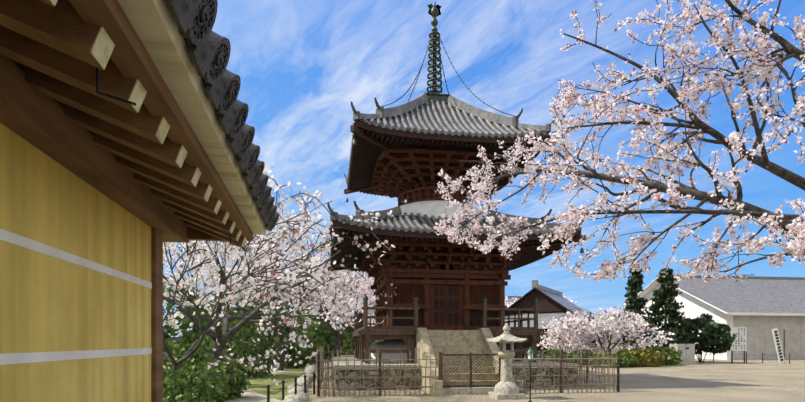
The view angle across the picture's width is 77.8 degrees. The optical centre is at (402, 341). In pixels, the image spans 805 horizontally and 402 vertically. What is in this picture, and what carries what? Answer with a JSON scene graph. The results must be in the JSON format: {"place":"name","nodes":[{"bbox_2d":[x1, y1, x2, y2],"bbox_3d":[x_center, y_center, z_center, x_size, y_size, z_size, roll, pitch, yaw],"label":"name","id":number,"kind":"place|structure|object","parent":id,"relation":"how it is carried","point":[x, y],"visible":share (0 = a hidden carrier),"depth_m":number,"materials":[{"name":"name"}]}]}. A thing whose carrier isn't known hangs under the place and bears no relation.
{"place":"outdoors","nodes":[
{"label":"outdoors","id":0,"kind":"place"},
{"bbox_2d":[0,0,278,401],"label":"building","id":1,"kind":"structure","parent":0,"point":[128,147],"depth_m":2.49,"materials":[{"name":"yellow paint"}]},
{"bbox_2d":[163,355,316,401],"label":"garden ground","id":2,"kind":"structure","parent":0,"point":[256,391],"depth_m":16.77,"materials":[{"name":"plant"}]},
{"bbox_2d":[163,281,215,354],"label":"cherry tree","id":3,"kind":"object","parent":2,"relation":"on","point":[192,337],"visible":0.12,"depth_m":59.17,"materials":[{"name":"green plant"}]},
{"bbox_2d":[163,339,218,391],"bbox_3d":[-7.039,0.721,15.827,2.503,1.736,2.488,0,0,-8],"label":"shrub","id":4,"kind":"object","parent":2,"relation":"on","point":[198,356],"visible":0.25,"depth_m":15.56,"materials":[{"name":"green plant"}]},
{"bbox_2d":[163,362,228,401],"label":"shrub","id":5,"kind":"object","parent":2,"relation":"on","point":[176,381],"visible":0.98,"depth_m":10.06,"materials":[{"name":"green plant"}]},
{"bbox_2d":[193,357,250,399],"bbox_3d":[-4.865,0.986,13.378,1.568,1.184,1.658,0,0,-35],"label":"shrub","id":6,"kind":"object","parent":2,"relation":"on","point":[235,389],"visible":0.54,"depth_m":13.12,"materials":[{"name":"green plant"}]},
{"bbox_2d":[167,290,310,336],"bbox_3d":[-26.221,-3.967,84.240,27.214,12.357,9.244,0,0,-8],"label":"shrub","id":7,"kind":"object","parent":2,"relation":"on","point":[174,334],"visible":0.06,"depth_m":82.67,"materials":[{"name":"green plant"}]},
{"bbox_2d":[202,314,282,377],"bbox_3d":[-7.042,0.182,21.919,3.482,2.872,3.518,0,0,-25],"label":"shrub","id":8,"kind":"object","parent":2,"relation":"on","point":[247,334],"visible":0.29,"depth_m":21.32,"materials":[{"name":"green plant"}]},
{"bbox_2d":[163,236,335,358],"bbox_3d":[-13.594,-3.671,38.731,17.081,10.444,13.818,0,0,-8],"label":"cherry tree","id":9,"kind":"object","parent":2,"relation":"on","point":[170,321],"visible":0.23,"depth_m":37.87,"materials":[{"name":"pink plant"}]},
{"bbox_2d":[211,304,305,360],"bbox_3d":[-11.268,-0.806,39.710,7.179,5.148,6.714,0,0,-41],"label":"shrub","id":10,"kind":"object","parent":2,"relation":"on","point":[234,313],"visible":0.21,"depth_m":38.75,"materials":[{"name":"green plant"}]},
{"bbox_2d":[163,228,365,401],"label":"cherry tree","id":11,"kind":"object","parent":2,"relation":"on","point":[175,284],"visible":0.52,"depth_m":10.86,"materials":[{"name":"pink plant"}]},
{"bbox_2d":[163,185,369,370],"bbox_3d":[-6.464,-3.045,26.232,15.924,9.189,14.329,0,0,-38],"label":"cherry tree","id":12,"kind":"object","parent":2,"relation":"on","point":[279,333],"visible":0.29,"depth_m":26.63,"materials":[{"name":"pink plant"}]},
{"bbox_2d":[247,309,327,367],"bbox_3d":[-6.868,-0.201,29.777,4.795,3.741,4.359,0,0,-8],"label":"shrub","id":13,"kind":"object","parent":2,"relation":"on","point":[312,332],"visible":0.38,"depth_m":29.15,"materials":[{"name":"green plant"}]},
{"bbox_2d":[267,373,314,401],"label":"rope barrier","id":14,"kind":"object","parent":2,"relation":"on","point":[282,388],"visible":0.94,"depth_m":12.92,"materials":[{"name":"metal"}]},
{"bbox_2d":[163,165,426,359],"bbox_3d":[-4.935,-2.153,18.162,11.354,7.465,14.294,0,0,25],"label":"cherry tree","id":15,"kind":"object","parent":2,"relation":"on","point":[234,330],"visible":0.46,"depth_m":16.86,"materials":[{"name":"pink plant"}]},
{"bbox_2d":[226,259,375,327],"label":"cherry tree","id":16,"kind":"object","parent":2,"relation":"on","point":[360,294],"visible":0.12,"depth_m":59.92,"materials":[{"name":"pink plant"}]},
{"bbox_2d":[283,316,345,359],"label":"shrub","id":17,"kind":"object","parent":2,"relation":"on","point":[327,333],"visible":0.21,"depth_m":40.65,"materials":[{"name":"green plant"}]},
{"bbox_2d":[313,309,333,348],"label":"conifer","id":18,"kind":"object","parent":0,"point":[331,339],"visible":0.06,"depth_m":51.37,"materials":[{"name":"green plant"}]},
{"bbox_2d":[163,0,804,336],"label":"sky","id":19,"kind":"structure","parent":0,"point":[300,65],"materials":[{"name":"blue"}]},
{"bbox_2d":[505,296,521,303],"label":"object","id":20,"kind":"structure","parent":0,"point":[510,299],"depth_m":75.34,"materials":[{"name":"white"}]},
{"bbox_2d":[516,380,523,389],"bbox_3d":[3.733,1.379,15.868,0.244,0.315,0.238,0,0,-8],"label":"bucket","id":21,"kind":"object","parent":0,"point":[518,382],"visible":0.77,"depth_m":15.79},
{"bbox_2d":[304,355,804,401],"bbox_3d":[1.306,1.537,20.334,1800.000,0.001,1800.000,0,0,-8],"label":"ground","id":22,"kind":"structure","parent":0,"point":[710,380],"depth_m":16.45,"materials":[{"name":"beige sand"}]},
{"bbox_2d":[261,245,375,355],"bbox_3d":[-5.771,-3.024,38.270,10.224,9.140,18.449,0,0,-8],"label":"cherry tree","id":23,"kind":"object","parent":22,"relation":"on","point":[349,275],"visible":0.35,"depth_m":38.29,"materials":[{"name":"pink plant"}]},
{"bbox_2d":[309,287,375,326],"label":"cherry tree","id":24,"kind":"object","parent":22,"relation":"on","point":[369,299],"visible":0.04,"depth_m":70.76,"materials":[{"name":"pink plant"}]},
{"bbox_2d":[310,321,375,354],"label":"shrub","id":25,"kind":"object","parent":22,"relation":"on","point":[346,343],"visible":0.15,"depth_m":58.08,"materials":[{"name":"green plant"}]},
{"bbox_2d":[164,337,618,352],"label":"hedge","id":26,"kind":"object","parent":22,"relation":"on","point":[180,338],"depth_m":63.01,"materials":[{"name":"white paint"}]},
{"bbox_2d":[333,328,578,395],"bbox_3d":[1.441,0.532,19.421,8.220,2.010,10.065,0,0,-8],"label":"stone base","id":27,"kind":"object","parent":22,"relation":"on","point":[456,341],"depth_m":16.17,"materials":[{"name":"beige stone"}]},
{"bbox_2d":[327,93,585,363],"bbox_3d":[1.306,-4.527,20.334,8.627,10.528,8.628,0,0,-8],"label":"pagoda","id":28,"kind":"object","parent":22,"relation":"on","point":[409,151],"visible":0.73,"depth_m":18.13,"materials":[{"name":"brown wood"}]},
{"bbox_2d":[380,2,513,115],"bbox_3d":[1.306,-11.031,20.334,4.953,5.583,4.953,0,0,-8],"label":"pagoda finial","id":29,"kind":"object","parent":28,"relation":"on","point":[433,94],"visible":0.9,"depth_m":20.18,"materials":[{"name":"black metal"}]},
{"bbox_2d":[316,345,619,396],"bbox_3d":[1.326,0.848,20.188,9.304,1.381,11.455,0,0,-8],"label":"bamboo fence","id":30,"kind":"object","parent":22,"relation":"on","point":[477,389],"visible":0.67,"depth_m":14.66,"materials":[{"name":"brown wood"}]},
{"bbox_2d":[486,324,526,399],"bbox_3d":[2.848,0.527,13.670,0.856,2.020,0.856,0,0,-14],"label":"stone lantern","id":31,"kind":"object","parent":22,"relation":"on","point":[506,387],"visible":1,"depth_m":13.52,"materials":[{"name":"stone"}]},
{"bbox_2d":[526,347,533,401],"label":"garden lamp","id":32,"kind":"object","parent":22,"relation":"on","point":[530,353],"visible":1,"depth_m":12.71,"materials":[{"name":"metal"}]},
{"bbox_2d":[505,294,577,307],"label":"cherry tree","id":33,"kind":"object","parent":22,"relation":"on","point":[510,304],"visible":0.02,"depth_m":56.97,"materials":[{"name":"pink plant"}]},
{"bbox_2d":[497,280,600,357],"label":"temple hall","id":34,"kind":"structure","parent":22,"relation":"on","point":[556,304],"depth_m":43.47,"materials":[{"name":"brown wood"}]},
{"bbox_2d":[537,349,577,362],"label":"hedge","id":35,"kind":"object","parent":22,"relation":"on","point":[549,352],"visible":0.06,"depth_m":29.70,"materials":[{"name":"green plant"}]},
{"bbox_2d":[537,310,622,353],"bbox_3d":[12.886,-0.171,36.552,7.378,4.289,4.445,0,0,-34],"label":"cherry tree","id":36,"kind":"object","parent":22,"relation":"on","point":[550,332],"visible":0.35,"depth_m":35.18,"materials":[{"name":"pink plant"}]},
{"bbox_2d":[569,349,598,364],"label":"hedge","id":37,"kind":"object","parent":22,"relation":"on","point":[590,354],"visible":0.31,"depth_m":32.82,"materials":[{"name":"green plant"}]},
{"bbox_2d":[584,312,600,352],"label":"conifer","id":38,"kind":"object","parent":22,"relation":"on","point":[594,341],"visible":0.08,"depth_m":43.96,"materials":[{"name":"green plant"}]},
{"bbox_2d":[541,300,676,352],"bbox_3d":[13.987,-0.469,33.422,7.975,4.318,6.111,0,0,32],"label":"cherry tree","id":39,"kind":"object","parent":22,"relation":"on","point":[597,327],"visible":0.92,"depth_m":32.96,"materials":[{"name":"pink plant"}]},
{"bbox_2d":[589,351,636,367],"bbox_3d":[12.600,1.070,30.245,3.165,1.085,2.369,0,0,-8],"label":"hedge","id":40,"kind":"object","parent":22,"relation":"on","point":[626,359],"visible":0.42,"depth_m":29.73,"materials":[{"name":"green plant"}]},
{"bbox_2d":[434,0,804,283],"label":"cherry tree","id":41,"kind":"object","parent":22,"relation":"on","point":[784,225],"visible":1,"depth_m":7.25,"materials":[{"name":"pink plant"}]},
{"bbox_2d":[619,266,649,348],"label":"conifer","id":42,"kind":"object","parent":22,"relation":"on","point":[635,282],"visible":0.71,"depth_m":39.11,"materials":[{"name":"green plant"}]},
{"bbox_2d":[619,346,664,366],"bbox_3d":[14.770,0.951,31.238,3.138,1.358,2.740,0,0,-8],"label":"hedge","id":43,"kind":"object","parent":22,"relation":"on","point":[646,357],"visible":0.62,"depth_m":30.58,"materials":[{"name":"yellow plant"}]},
{"bbox_2d":[637,344,682,364],"bbox_3d":[17.053,0.887,33.307,2.942,1.473,2.923,0,0,26],"label":"hedge","id":44,"kind":"object","parent":22,"relation":"on","point":[673,354],"visible":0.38,"depth_m":32.74,"materials":[{"name":"green plant"}]},
{"bbox_2d":[643,267,692,357],"bbox_3d":[19.323,-1.960,36.539,3.827,6.994,3.660,0,0,-8],"label":"conifer","id":45,"kind":"object","parent":22,"relation":"on","point":[665,294],"visible":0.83,"depth_m":36.04,"materials":[{"name":"green plant"}]},
{"bbox_2d":[669,344,696,364],"bbox_3d":[19.143,0.837,34.191,1.500,1.400,1.000,0,0,-8],"label":"utility cabinet","id":46,"kind":"object","parent":22,"relation":"on","point":[688,355],"visible":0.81,"depth_m":33.80,"materials":[{"name":"concrete"}]},
{"bbox_2d":[675,313,735,362],"bbox_3d":[22.186,-0.310,36.915,4.388,3.717,4.534,0,0,-8],"label":"tree","id":47,"kind":"object","parent":22,"relation":"on","point":[715,334],"visible":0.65,"depth_m":35.83,"materials":[{"name":"green plant"}]},
{"bbox_2d":[610,274,804,359],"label":"building","id":48,"kind":"structure","parent":22,"relation":"on","point":[760,308],"depth_m":44.26,"materials":[{"name":"concrete"}]},
{"bbox_2d":[701,353,789,363],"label":"rope posts","id":49,"kind":"object","parent":22,"relation":"on","point":[746,357],"visible":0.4,"depth_m":36.36,"materials":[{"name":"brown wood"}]},
{"bbox_2d":[731,327,784,363],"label":"sign boards","id":50,"kind":"object","parent":22,"relation":"on","point":[739,342],"visible":0.98,"depth_m":35.79,"materials":[{"name":"metal"}]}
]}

